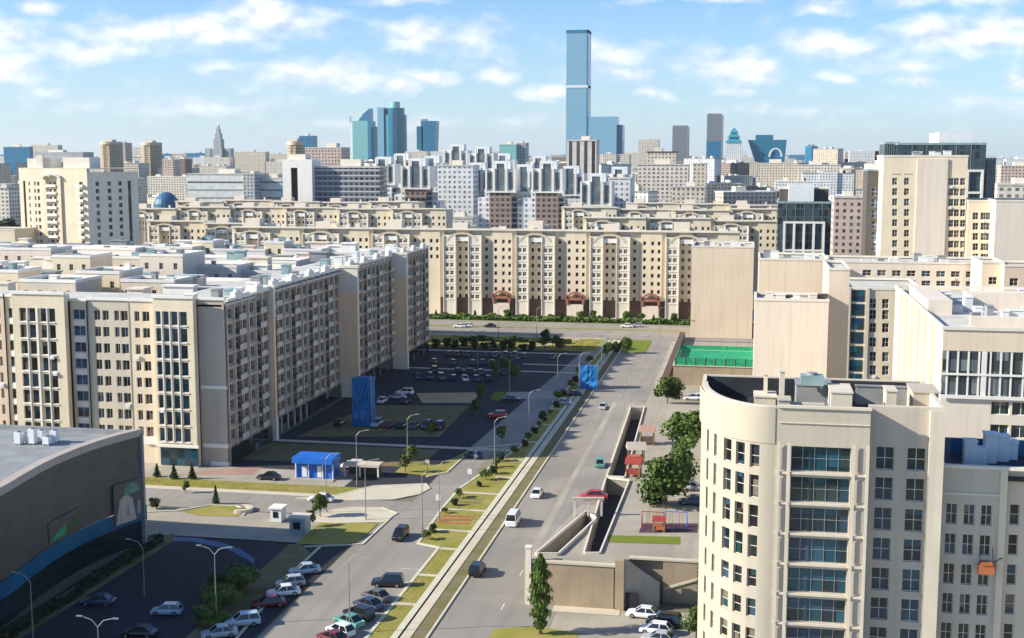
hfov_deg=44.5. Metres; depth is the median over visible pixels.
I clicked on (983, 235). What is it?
window
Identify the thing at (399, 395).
car
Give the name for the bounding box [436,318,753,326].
grass verge
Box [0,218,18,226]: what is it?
woodland
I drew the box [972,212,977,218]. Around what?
window
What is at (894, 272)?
window
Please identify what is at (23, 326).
window
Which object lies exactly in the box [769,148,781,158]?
arch building
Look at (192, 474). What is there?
tree
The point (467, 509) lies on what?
crossing path
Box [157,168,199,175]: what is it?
city block
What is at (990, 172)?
office block
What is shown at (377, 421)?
parked car
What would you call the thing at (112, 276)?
apartment wing
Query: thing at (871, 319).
apartment block
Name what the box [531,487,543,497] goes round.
car
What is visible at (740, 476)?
window
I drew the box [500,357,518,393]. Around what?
street lamp
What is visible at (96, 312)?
window
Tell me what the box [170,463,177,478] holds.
tree
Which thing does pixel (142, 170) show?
city block
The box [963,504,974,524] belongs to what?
window
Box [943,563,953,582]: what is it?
window
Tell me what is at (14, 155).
blue office
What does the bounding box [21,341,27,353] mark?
window
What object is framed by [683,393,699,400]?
car
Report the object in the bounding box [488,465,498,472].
shrub
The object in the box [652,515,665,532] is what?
playground hut
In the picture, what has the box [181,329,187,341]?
window
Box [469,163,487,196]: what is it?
white tower
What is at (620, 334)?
road
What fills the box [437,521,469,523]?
flower bed
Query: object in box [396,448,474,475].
grass verge
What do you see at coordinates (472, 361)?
parked car
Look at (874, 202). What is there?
window
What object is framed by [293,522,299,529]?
window
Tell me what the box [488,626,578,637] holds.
grass verge
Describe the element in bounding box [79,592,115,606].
car
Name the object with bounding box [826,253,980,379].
apartment block
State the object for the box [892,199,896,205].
window
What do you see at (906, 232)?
window
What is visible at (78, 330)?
window
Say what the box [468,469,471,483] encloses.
road sign
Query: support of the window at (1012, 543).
in the apartment block at (983, 496)
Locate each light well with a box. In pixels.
[535,510,596,555]
[583,477,629,553]
[606,406,644,477]
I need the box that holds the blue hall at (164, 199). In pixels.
[153,192,177,207]
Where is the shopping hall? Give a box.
[0,424,146,627]
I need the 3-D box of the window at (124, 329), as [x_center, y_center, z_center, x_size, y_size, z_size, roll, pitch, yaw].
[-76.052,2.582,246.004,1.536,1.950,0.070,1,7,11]
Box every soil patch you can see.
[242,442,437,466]
[296,405,467,436]
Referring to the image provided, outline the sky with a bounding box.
[0,0,1023,158]
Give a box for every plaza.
[78,506,318,542]
[549,608,695,637]
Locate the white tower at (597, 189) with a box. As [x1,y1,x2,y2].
[580,173,614,206]
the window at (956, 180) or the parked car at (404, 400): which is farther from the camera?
the window at (956, 180)
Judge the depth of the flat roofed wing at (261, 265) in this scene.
355.23 m
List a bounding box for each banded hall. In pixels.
[187,169,242,200]
[260,174,282,199]
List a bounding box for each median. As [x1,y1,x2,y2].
[368,340,612,637]
[411,341,622,637]
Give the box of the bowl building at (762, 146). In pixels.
[748,135,786,174]
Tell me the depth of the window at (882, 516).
125.28 m
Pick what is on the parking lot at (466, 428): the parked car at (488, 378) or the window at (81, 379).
the parked car at (488, 378)
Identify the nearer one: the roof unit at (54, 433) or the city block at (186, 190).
the roof unit at (54, 433)
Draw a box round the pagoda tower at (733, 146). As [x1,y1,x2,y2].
[726,128,741,161]
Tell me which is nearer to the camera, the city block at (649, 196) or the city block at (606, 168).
the city block at (649, 196)
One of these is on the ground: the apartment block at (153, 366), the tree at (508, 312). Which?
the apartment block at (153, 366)
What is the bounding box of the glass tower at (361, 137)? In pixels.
[350,108,375,159]
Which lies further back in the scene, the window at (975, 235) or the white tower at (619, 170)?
the white tower at (619, 170)
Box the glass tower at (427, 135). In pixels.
[417,119,438,150]
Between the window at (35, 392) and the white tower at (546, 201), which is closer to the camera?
the window at (35, 392)
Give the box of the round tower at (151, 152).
[141,140,161,175]
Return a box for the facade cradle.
[977,547,1002,574]
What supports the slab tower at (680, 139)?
on the ground
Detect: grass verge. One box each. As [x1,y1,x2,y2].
[145,477,358,494]
[182,505,240,515]
[296,523,377,544]
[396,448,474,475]
[429,324,753,333]
[429,335,604,351]
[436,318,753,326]
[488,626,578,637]
[490,391,506,400]
[613,340,651,352]
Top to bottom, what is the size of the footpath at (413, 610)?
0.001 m
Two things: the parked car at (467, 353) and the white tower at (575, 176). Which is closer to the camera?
the parked car at (467, 353)
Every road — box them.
[145,488,410,518]
[257,339,617,637]
[428,324,671,637]
[429,319,753,332]
[429,326,753,342]
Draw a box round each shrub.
[149,497,160,508]
[421,529,430,536]
[428,523,436,533]
[431,338,440,347]
[442,338,451,346]
[451,339,459,347]
[451,498,458,505]
[460,338,468,346]
[469,339,478,348]
[478,341,488,348]
[488,341,498,348]
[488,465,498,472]
[496,452,504,459]
[499,340,506,348]
[507,341,515,349]
[518,343,527,349]
[521,439,528,446]
[527,341,536,349]
[531,427,537,433]
[538,411,547,420]
[553,401,559,406]
[572,375,578,381]
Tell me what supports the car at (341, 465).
on the parking lot at (466, 428)
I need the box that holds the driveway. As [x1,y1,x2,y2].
[538,402,627,547]
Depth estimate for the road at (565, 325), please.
451.44 m
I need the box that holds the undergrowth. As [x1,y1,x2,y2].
[429,312,753,325]
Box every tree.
[152,463,160,476]
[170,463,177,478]
[182,480,189,492]
[187,463,196,478]
[190,600,232,625]
[199,562,262,593]
[201,583,243,607]
[212,485,219,503]
[306,509,315,522]
[312,493,328,516]
[398,453,411,471]
[406,445,418,462]
[424,420,437,438]
[453,488,463,496]
[470,398,479,415]
[475,385,485,400]
[479,469,491,477]
[489,359,499,375]
[492,458,500,465]
[495,426,506,441]
[499,356,511,367]
[503,309,511,316]
[507,364,520,381]
[510,445,519,451]
[524,432,532,439]
[527,553,553,633]
[539,329,550,348]
[551,335,564,350]
[553,390,562,397]
[567,379,575,385]
[576,311,584,316]
[586,355,593,362]
[589,310,596,317]
[602,342,612,356]
[611,342,619,350]
[621,337,632,348]
[622,311,630,317]
[635,452,699,508]
[637,313,645,318]
[639,476,667,504]
[653,376,682,403]
[659,410,700,449]
[670,313,677,320]
[671,441,695,489]
[677,379,685,391]
[680,605,697,637]
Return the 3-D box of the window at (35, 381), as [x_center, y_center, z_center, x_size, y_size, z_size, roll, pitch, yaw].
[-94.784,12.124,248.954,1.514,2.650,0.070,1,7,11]
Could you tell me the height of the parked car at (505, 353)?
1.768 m
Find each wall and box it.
[525,544,624,610]
[624,559,659,610]
[629,555,698,604]
[658,332,684,383]
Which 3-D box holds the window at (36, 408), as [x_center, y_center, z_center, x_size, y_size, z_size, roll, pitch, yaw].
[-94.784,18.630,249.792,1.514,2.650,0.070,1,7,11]
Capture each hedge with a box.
[0,533,164,637]
[459,335,571,343]
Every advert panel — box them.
[48,507,80,543]
[113,477,142,526]
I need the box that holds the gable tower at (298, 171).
[282,154,320,200]
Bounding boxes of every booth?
[268,503,287,522]
[287,512,311,535]
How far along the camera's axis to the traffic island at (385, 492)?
225.72 m
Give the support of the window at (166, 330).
in the apartment block at (153, 366)
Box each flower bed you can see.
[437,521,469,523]
[440,518,471,520]
[443,515,473,517]
[456,497,482,499]
[458,501,480,502]
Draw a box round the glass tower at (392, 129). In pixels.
[377,102,406,156]
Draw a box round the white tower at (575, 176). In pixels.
[562,166,587,203]
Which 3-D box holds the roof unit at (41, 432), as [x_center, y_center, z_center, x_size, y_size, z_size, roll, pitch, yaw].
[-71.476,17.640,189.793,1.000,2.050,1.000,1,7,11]
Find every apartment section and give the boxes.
[139,204,178,244]
[146,215,215,243]
[175,197,224,207]
[177,202,232,220]
[203,217,275,243]
[224,196,280,206]
[231,202,283,225]
[231,218,299,245]
[271,197,320,206]
[283,203,338,226]
[299,221,368,248]
[320,198,368,207]
[336,204,389,227]
[368,197,425,207]
[368,219,440,313]
[390,203,452,227]
[439,222,511,315]
[512,221,585,316]
[561,202,619,229]
[583,212,646,229]
[586,224,661,318]
[617,204,672,216]
[626,199,676,208]
[647,212,711,230]
[661,222,739,319]
[672,205,729,219]
[677,199,728,209]
[711,215,775,293]
[728,201,776,209]
[730,204,776,250]
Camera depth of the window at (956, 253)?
377.49 m
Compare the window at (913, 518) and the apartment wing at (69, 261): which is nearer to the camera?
the window at (913, 518)
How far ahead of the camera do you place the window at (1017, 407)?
179.06 m
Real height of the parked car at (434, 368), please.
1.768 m
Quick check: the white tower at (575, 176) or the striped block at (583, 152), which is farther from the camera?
the striped block at (583, 152)
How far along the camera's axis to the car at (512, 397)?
310.55 m
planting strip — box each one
[3,533,172,637]
[185,544,309,637]
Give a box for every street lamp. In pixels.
[11,571,33,637]
[76,615,118,637]
[125,538,145,595]
[196,545,232,623]
[325,453,338,511]
[348,553,366,622]
[356,430,368,485]
[365,459,378,519]
[407,414,418,464]
[421,469,436,530]
[438,460,452,520]
[469,330,485,365]
[494,416,506,465]
[498,307,501,336]
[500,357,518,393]
[557,353,566,389]
[579,352,588,390]
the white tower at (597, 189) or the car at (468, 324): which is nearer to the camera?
the car at (468, 324)
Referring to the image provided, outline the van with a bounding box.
[505,508,521,526]
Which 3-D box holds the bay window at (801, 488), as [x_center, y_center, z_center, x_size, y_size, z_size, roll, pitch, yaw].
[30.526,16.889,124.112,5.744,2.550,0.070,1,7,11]
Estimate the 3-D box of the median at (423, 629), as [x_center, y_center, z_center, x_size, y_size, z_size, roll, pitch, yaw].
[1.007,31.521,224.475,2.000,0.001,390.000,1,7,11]
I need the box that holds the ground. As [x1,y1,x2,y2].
[0,294,754,637]
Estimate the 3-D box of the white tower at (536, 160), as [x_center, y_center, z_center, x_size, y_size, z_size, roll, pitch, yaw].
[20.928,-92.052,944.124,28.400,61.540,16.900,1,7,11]
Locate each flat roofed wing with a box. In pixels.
[0,238,369,255]
[0,243,333,263]
[0,256,299,277]
[0,281,199,293]
[41,270,249,290]
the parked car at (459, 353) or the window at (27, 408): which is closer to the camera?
the window at (27, 408)
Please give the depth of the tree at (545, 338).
394.14 m
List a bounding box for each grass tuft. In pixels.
[371,544,458,637]
[439,335,600,350]
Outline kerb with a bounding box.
[147,340,621,637]
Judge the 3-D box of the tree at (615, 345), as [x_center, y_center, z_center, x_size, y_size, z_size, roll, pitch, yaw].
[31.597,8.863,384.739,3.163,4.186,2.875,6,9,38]
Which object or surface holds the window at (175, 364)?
in the apartment block at (153, 366)
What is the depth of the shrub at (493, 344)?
395.60 m
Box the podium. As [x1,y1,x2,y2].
[524,402,700,607]
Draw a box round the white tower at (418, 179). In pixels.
[394,158,444,207]
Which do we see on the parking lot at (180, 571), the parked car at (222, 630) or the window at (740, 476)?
the parked car at (222, 630)
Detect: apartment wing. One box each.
[0,245,71,260]
[0,263,41,290]
[19,274,101,291]
[52,250,112,274]
[72,245,143,252]
[75,263,143,292]
[112,252,141,266]
[120,271,192,293]
[135,243,201,252]
[139,249,204,274]
[173,261,251,277]
[192,236,224,254]
[212,245,265,254]
[236,256,310,265]
[264,237,293,254]
[283,244,328,255]
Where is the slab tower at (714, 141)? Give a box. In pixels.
[706,113,723,159]
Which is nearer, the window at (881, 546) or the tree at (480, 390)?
the window at (881, 546)
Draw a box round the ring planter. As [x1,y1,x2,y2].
[234,504,253,513]
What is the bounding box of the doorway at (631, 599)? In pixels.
[625,593,638,610]
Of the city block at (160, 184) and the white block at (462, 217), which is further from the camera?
the city block at (160, 184)
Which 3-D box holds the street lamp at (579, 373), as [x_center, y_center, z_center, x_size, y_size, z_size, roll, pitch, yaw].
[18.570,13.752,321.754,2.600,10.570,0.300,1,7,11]
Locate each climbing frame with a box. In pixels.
[641,511,663,528]
[665,511,687,529]
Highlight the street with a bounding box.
[646,384,701,404]
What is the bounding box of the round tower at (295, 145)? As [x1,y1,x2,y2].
[287,138,304,153]
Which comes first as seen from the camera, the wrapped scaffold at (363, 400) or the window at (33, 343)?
the window at (33, 343)
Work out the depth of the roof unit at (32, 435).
187.66 m
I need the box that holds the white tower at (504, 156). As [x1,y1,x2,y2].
[498,153,517,168]
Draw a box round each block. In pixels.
[0,163,10,182]
[0,183,18,186]
[0,185,20,226]
[0,227,34,241]
[0,290,254,467]
[11,175,16,182]
[16,163,62,182]
[89,162,123,171]
[100,161,148,190]
[132,155,163,162]
[138,178,146,203]
[147,174,186,200]
[147,194,158,207]
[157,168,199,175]
[162,158,180,175]
[180,157,191,175]
[183,243,428,464]
[185,184,187,196]
[198,164,232,172]
[305,143,349,165]
[315,159,387,201]
[437,160,478,215]
[453,212,478,227]
[499,142,517,159]
[516,141,528,163]
[559,161,566,168]
[566,136,599,180]
[599,152,630,163]
[599,161,631,173]
[608,174,632,207]
[632,186,657,201]
[637,159,689,202]
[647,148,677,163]
[671,182,705,202]
[684,156,721,182]
[690,240,753,338]
[692,161,707,198]
[706,181,742,202]
[715,186,777,204]
[718,173,752,185]
[721,160,748,174]
[721,160,753,176]
[746,183,769,190]
[752,177,755,185]
[753,291,829,377]
[756,188,778,199]
[758,159,798,187]
[758,250,827,292]
[775,177,831,193]
[776,185,831,254]
[794,160,828,163]
[798,161,840,180]
[802,169,853,193]
[813,147,842,167]
[822,260,850,377]
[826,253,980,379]
[830,191,862,254]
[840,167,863,194]
[843,161,874,167]
[846,277,917,379]
[854,189,862,194]
[861,169,878,255]
[864,160,876,168]
[876,151,968,256]
[879,142,898,154]
[892,285,1023,439]
[895,132,986,197]
[936,430,1023,637]
[964,198,990,256]
[970,256,1004,290]
[983,198,1023,260]
[984,158,996,197]
[993,260,1023,290]
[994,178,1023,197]
[996,162,1023,182]
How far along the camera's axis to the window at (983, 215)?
372.82 m
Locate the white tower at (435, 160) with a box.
[424,156,448,191]
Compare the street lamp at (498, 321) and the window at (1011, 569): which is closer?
the window at (1011, 569)
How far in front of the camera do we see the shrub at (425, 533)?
197.60 m
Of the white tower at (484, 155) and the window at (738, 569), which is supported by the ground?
the white tower at (484, 155)
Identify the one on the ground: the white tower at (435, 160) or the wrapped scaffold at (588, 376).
the white tower at (435, 160)
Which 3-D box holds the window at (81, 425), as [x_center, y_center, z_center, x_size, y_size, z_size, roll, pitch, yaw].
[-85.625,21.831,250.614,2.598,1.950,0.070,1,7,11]
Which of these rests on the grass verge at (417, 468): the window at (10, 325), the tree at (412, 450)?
the tree at (412, 450)
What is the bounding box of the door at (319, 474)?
[317,466,321,476]
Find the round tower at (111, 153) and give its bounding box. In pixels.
[99,140,123,171]
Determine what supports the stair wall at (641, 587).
on the plaza at (622, 623)
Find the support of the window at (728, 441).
in the curved tower at (820, 512)
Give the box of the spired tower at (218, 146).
[205,123,233,168]
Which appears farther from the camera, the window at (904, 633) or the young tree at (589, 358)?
the young tree at (589, 358)
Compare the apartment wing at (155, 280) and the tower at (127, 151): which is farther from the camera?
the tower at (127, 151)
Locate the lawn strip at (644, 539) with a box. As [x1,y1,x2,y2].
[608,535,679,543]
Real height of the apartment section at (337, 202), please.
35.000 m
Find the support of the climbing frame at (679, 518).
on the playground floor
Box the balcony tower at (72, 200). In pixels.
[18,155,140,244]
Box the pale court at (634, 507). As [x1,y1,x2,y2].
[613,481,648,532]
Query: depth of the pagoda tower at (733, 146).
2135.64 m
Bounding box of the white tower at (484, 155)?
[468,147,497,168]
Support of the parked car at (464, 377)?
on the parking lot at (466, 428)
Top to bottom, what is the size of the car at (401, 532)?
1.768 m
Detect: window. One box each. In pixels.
[8,308,11,317]
[9,324,12,333]
[10,341,13,349]
[11,357,14,365]
[11,373,15,381]
[12,389,16,397]
[13,405,16,413]
[20,308,25,320]
[21,324,26,336]
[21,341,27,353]
[22,357,28,369]
[23,373,29,385]
[24,181,26,226]
[24,389,29,401]
[25,406,30,418]
[29,308,35,320]
[30,324,35,337]
[30,341,36,353]
[31,357,37,369]
[32,374,38,386]
[33,390,39,402]
[34,406,39,418]
[40,308,45,321]
[41,325,46,337]
[42,341,47,353]
[43,358,48,370]
[44,374,49,386]
[44,390,49,402]
[45,406,50,418]
[49,308,54,321]
[50,325,55,337]
[50,341,56,354]
[51,358,57,370]
[52,374,57,386]
[53,391,58,403]
[54,407,59,419]
[73,309,84,318]
[74,326,85,335]
[75,342,86,351]
[76,359,86,367]
[76,375,87,384]
[77,391,88,400]
[78,407,88,416]
[79,423,89,427]
[94,310,99,319]
[95,327,100,335]
[95,343,101,352]
[96,359,101,368]
[121,311,127,320]
[122,327,127,336]
[122,344,128,353]
[123,360,129,369]
[124,377,129,385]
[124,393,130,402]
[125,409,131,418]
[128,181,132,241]
[142,311,148,320]
[143,328,149,337]
[144,345,150,354]
[144,361,150,370]
[145,378,151,386]
[146,394,151,403]
[146,411,152,419]
[147,427,153,435]
[156,311,160,324]
[156,328,160,340]
[157,345,161,357]
[157,361,162,374]
[158,378,162,390]
[159,395,163,407]
[159,411,163,423]
[160,428,164,440]
[163,311,168,324]
[163,328,169,341]
[164,345,169,357]
[165,362,170,374]
[165,378,170,391]
[166,395,171,407]
[166,411,171,424]
[167,428,172,440]
[171,312,177,324]
[172,328,177,341]
[172,345,178,358]
[173,362,178,374]
[173,379,179,391]
[174,395,179,408]
[175,412,180,424]
[175,428,181,441]
[180,312,186,324]
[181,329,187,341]
[181,345,187,358]
[182,362,188,375]
[182,379,188,391]
[183,396,189,408]
[183,412,189,424]
[184,429,190,441]
[236,351,238,361]
[273,512,277,517]
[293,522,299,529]
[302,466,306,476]
[721,618,726,635]
[722,589,727,607]
[723,527,729,549]
[723,560,728,578]
[724,497,729,520]
[725,438,731,460]
[725,468,730,490]
[733,623,739,637]
[734,565,741,583]
[734,594,740,612]
[735,531,742,553]
[736,471,743,494]
[736,501,742,524]
[737,441,744,464]
[746,627,754,637]
[747,568,755,586]
[747,598,755,616]
[748,534,756,557]
[749,504,757,527]
[750,444,759,466]
[750,474,758,497]
[786,597,845,623]
[786,627,843,637]
[787,567,846,593]
[788,537,847,563]
[789,507,848,533]
[790,477,849,502]
[791,446,850,472]
[862,270,870,275]
[869,299,875,307]
[869,310,875,318]
[869,323,875,331]
[869,337,875,346]
[869,352,875,360]
[869,365,875,374]
[869,627,886,637]
[870,597,887,618]
[871,188,877,195]
[871,199,877,206]
[871,210,876,217]
[871,221,876,228]
[871,232,876,239]
[871,243,875,250]
[871,567,888,589]
[872,538,890,559]
[873,507,891,529]
[874,477,892,499]
[876,447,893,468]
[877,270,885,275]
[882,299,888,307]
[882,310,888,318]
[882,323,888,332]
[882,338,888,346]
[882,352,888,360]
[882,366,888,374]
[892,178,896,184]
[892,188,896,194]
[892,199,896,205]
[892,209,896,215]
[892,219,896,225]
[892,230,896,236]
[892,240,896,246]
[892,250,896,255]
[892,270,900,275]
[900,629,917,637]
[901,599,918,620]
[902,569,920,590]
[903,539,921,561]
[904,178,908,184]
[904,188,908,194]
[904,199,908,205]
[904,209,908,215]
[904,219,908,225]
[904,230,908,236]
[904,240,908,246]
[904,509,922,530]
[906,479,923,500]
[907,270,915,275]
[907,448,925,470]
[921,271,929,276]
[921,281,929,284]
[936,271,944,276]
[936,281,944,285]
[940,622,950,637]
[942,593,952,612]
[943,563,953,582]
[944,533,955,552]
[946,504,956,523]
[948,178,953,184]
[948,188,953,194]
[948,199,953,205]
[948,209,953,215]
[948,220,953,226]
[948,230,953,236]
[948,241,952,247]
[948,251,953,256]
[951,271,959,276]
[951,281,959,285]
[954,178,958,184]
[954,188,958,194]
[954,199,958,205]
[954,209,958,215]
[954,220,958,226]
[954,230,958,236]
[954,241,958,247]
[954,251,958,256]
[958,623,968,637]
[959,594,969,613]
[960,178,964,184]
[960,188,964,195]
[960,199,964,205]
[960,209,964,215]
[960,220,964,226]
[960,230,964,236]
[960,241,964,247]
[961,564,971,583]
[962,534,972,553]
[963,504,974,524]
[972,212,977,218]
[972,223,977,229]
[972,233,977,239]
[972,243,977,249]
[975,625,985,637]
[976,595,986,614]
[978,574,988,584]
[979,535,989,554]
[980,212,985,219]
[980,223,985,229]
[980,233,985,239]
[980,243,985,249]
[981,505,991,524]
[988,277,996,283]
[990,424,1007,432]
[991,401,1008,414]
[1003,624,1012,637]
[1005,594,1014,613]
[1006,564,1015,583]
[1008,535,1017,553]
[1009,278,1017,285]
[1009,505,1018,524]
[1011,425,1023,437]
[1012,402,1023,414]
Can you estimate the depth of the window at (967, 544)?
125.86 m
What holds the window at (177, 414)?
in the apartment block at (153, 366)
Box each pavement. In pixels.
[144,463,358,486]
[145,485,332,495]
[178,467,261,474]
[481,311,753,321]
[552,605,619,615]
[654,341,688,383]
[688,341,941,393]
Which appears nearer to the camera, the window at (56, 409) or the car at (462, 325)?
the window at (56, 409)
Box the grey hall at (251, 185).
[242,171,268,199]
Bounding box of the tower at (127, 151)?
[123,142,132,162]
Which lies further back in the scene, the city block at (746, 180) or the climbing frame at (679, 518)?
the city block at (746, 180)
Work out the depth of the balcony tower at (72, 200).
526.57 m
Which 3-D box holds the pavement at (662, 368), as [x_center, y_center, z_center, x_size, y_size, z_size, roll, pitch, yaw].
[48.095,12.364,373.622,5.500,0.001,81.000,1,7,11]
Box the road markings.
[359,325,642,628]
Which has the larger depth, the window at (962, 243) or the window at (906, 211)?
the window at (906, 211)
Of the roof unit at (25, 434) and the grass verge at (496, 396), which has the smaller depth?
the roof unit at (25, 434)
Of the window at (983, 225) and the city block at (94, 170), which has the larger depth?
the city block at (94, 170)
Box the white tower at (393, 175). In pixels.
[368,157,400,200]
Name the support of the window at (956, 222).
in the tower block at (921, 206)
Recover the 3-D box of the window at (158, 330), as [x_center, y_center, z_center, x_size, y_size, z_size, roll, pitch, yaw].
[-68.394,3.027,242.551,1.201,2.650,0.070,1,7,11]
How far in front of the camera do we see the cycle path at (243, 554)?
195.65 m
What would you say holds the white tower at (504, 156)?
on the ground
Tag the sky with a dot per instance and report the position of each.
(76, 75)
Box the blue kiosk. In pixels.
[290,451,341,481]
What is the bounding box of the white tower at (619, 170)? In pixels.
[607,167,634,201]
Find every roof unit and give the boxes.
[14,430,23,444]
[23,432,27,442]
[27,427,37,444]
[37,428,45,440]
[42,435,51,445]
[50,428,59,442]
[800,371,823,387]
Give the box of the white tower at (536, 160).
[526,156,547,168]
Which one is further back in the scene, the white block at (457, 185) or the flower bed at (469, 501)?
the white block at (457, 185)
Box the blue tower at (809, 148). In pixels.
[805,144,817,162]
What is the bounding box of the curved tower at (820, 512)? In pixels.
[697,369,945,637]
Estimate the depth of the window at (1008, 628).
126.97 m
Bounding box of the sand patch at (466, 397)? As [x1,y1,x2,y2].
[416,392,476,402]
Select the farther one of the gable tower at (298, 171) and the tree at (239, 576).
the gable tower at (298, 171)
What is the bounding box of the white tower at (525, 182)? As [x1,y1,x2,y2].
[516,164,533,203]
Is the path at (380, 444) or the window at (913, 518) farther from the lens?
the path at (380, 444)
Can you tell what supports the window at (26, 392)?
in the apartment block at (153, 366)
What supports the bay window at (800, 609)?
in the curved tower at (820, 512)
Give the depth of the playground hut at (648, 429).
237.04 m
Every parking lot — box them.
[6,534,348,637]
[230,347,582,487]
[577,632,640,637]
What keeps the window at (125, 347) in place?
in the apartment block at (153, 366)
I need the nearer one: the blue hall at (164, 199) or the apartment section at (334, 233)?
the apartment section at (334, 233)
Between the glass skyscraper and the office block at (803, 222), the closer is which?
the office block at (803, 222)
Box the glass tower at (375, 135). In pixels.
[373,127,377,161]
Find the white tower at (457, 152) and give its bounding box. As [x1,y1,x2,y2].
[443,144,471,164]
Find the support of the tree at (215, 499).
on the road at (193, 498)
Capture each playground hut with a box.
[624,457,642,476]
[626,442,645,464]
[639,425,655,445]
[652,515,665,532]
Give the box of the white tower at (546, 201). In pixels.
[524,161,570,228]
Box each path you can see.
[152,537,254,563]
[277,439,511,450]
[395,602,415,605]
[409,367,576,372]
[418,573,437,576]
[429,529,470,531]
[430,349,595,354]
[431,334,604,338]
[440,547,456,549]
[448,508,485,511]
[462,492,497,494]
[506,390,585,398]
[524,363,578,365]
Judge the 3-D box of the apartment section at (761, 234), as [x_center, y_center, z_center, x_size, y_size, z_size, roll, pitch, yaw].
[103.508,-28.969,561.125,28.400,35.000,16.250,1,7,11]
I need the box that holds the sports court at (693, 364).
[673,344,752,385]
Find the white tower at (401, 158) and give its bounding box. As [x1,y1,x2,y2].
[394,153,410,187]
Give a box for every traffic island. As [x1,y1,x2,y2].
[312,507,394,521]
[334,484,427,498]
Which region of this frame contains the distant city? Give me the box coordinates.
[0,138,1023,176]
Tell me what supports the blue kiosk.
on the pavement at (342, 480)
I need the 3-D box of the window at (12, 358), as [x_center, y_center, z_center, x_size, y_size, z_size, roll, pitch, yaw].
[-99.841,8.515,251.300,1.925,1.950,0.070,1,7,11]
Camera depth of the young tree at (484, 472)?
234.19 m
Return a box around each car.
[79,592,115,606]
[120,623,158,637]
[150,601,183,615]
[201,623,238,637]
[224,609,260,626]
[251,593,285,608]
[256,471,281,480]
[266,583,300,595]
[275,573,305,586]
[288,561,320,573]
[307,492,334,501]
[316,628,348,637]
[325,621,355,636]
[333,418,344,425]
[333,612,365,628]
[340,459,363,468]
[343,603,375,620]
[352,595,383,610]
[360,587,391,602]
[370,417,383,427]
[371,572,404,587]
[377,396,387,402]
[383,420,394,427]
[388,392,406,398]
[391,524,409,540]
[395,387,413,394]
[395,420,406,428]
[399,397,410,403]
[408,421,419,428]
[414,372,421,379]
[420,419,431,429]
[426,371,433,379]
[430,358,438,363]
[431,365,438,372]
[434,419,444,430]
[437,372,445,379]
[445,350,453,355]
[449,359,457,364]
[449,374,456,380]
[453,323,465,327]
[454,350,462,356]
[454,367,461,373]
[461,374,468,380]
[463,351,471,356]
[463,450,482,458]
[465,322,472,326]
[465,368,473,373]
[468,359,476,364]
[468,561,485,576]
[473,374,480,381]
[476,368,484,374]
[478,359,486,365]
[482,351,490,356]
[483,323,496,327]
[484,375,492,381]
[487,410,506,418]
[492,351,499,357]
[500,368,507,374]
[501,351,508,356]
[501,394,519,401]
[510,351,518,357]
[520,353,527,358]
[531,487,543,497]
[548,353,555,358]
[552,398,571,404]
[563,389,581,395]
[579,489,607,498]
[595,457,604,467]
[599,402,607,409]
[620,323,633,327]
[626,604,660,617]
[633,322,642,326]
[639,620,672,632]
[640,629,677,637]
[646,610,682,628]
[678,494,699,504]
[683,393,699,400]
[683,480,699,490]
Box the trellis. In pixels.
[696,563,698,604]
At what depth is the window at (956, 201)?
375.65 m
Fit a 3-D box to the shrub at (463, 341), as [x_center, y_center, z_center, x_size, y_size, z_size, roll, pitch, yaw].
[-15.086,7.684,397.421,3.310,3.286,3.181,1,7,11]
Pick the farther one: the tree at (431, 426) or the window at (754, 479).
the tree at (431, 426)
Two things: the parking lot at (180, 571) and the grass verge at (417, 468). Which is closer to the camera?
the parking lot at (180, 571)
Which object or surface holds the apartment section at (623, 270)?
on the pavement at (682, 319)
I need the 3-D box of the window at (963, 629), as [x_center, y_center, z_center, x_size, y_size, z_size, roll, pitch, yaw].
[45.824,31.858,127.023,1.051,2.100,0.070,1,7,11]
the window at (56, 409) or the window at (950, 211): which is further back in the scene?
the window at (950, 211)
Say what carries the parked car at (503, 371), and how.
on the parking lot at (466, 428)
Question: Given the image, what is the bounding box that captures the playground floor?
[639,523,697,532]
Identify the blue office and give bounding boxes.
[3,145,32,174]
[299,134,317,146]
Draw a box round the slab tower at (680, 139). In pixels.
[672,125,689,161]
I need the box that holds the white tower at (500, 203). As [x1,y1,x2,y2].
[478,161,523,228]
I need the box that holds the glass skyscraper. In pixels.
[566,30,624,160]
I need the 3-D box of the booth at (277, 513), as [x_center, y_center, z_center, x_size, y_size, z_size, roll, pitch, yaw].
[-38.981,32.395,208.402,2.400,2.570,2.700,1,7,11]
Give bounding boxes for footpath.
[390,340,615,637]
[400,340,620,637]
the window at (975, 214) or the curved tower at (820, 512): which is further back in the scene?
the window at (975, 214)
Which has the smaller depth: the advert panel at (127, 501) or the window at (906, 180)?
the advert panel at (127, 501)
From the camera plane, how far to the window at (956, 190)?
375.29 m
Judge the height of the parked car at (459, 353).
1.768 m
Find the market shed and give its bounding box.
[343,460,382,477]
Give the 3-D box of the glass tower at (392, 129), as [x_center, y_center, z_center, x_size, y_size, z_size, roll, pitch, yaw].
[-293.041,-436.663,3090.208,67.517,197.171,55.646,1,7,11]
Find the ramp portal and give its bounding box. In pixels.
[572,497,603,515]
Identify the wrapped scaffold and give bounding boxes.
[352,375,374,425]
[578,363,597,389]
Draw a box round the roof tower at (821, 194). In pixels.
[779,187,828,201]
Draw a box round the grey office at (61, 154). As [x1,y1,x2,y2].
[34,150,93,171]
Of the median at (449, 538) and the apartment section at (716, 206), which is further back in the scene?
the apartment section at (716, 206)

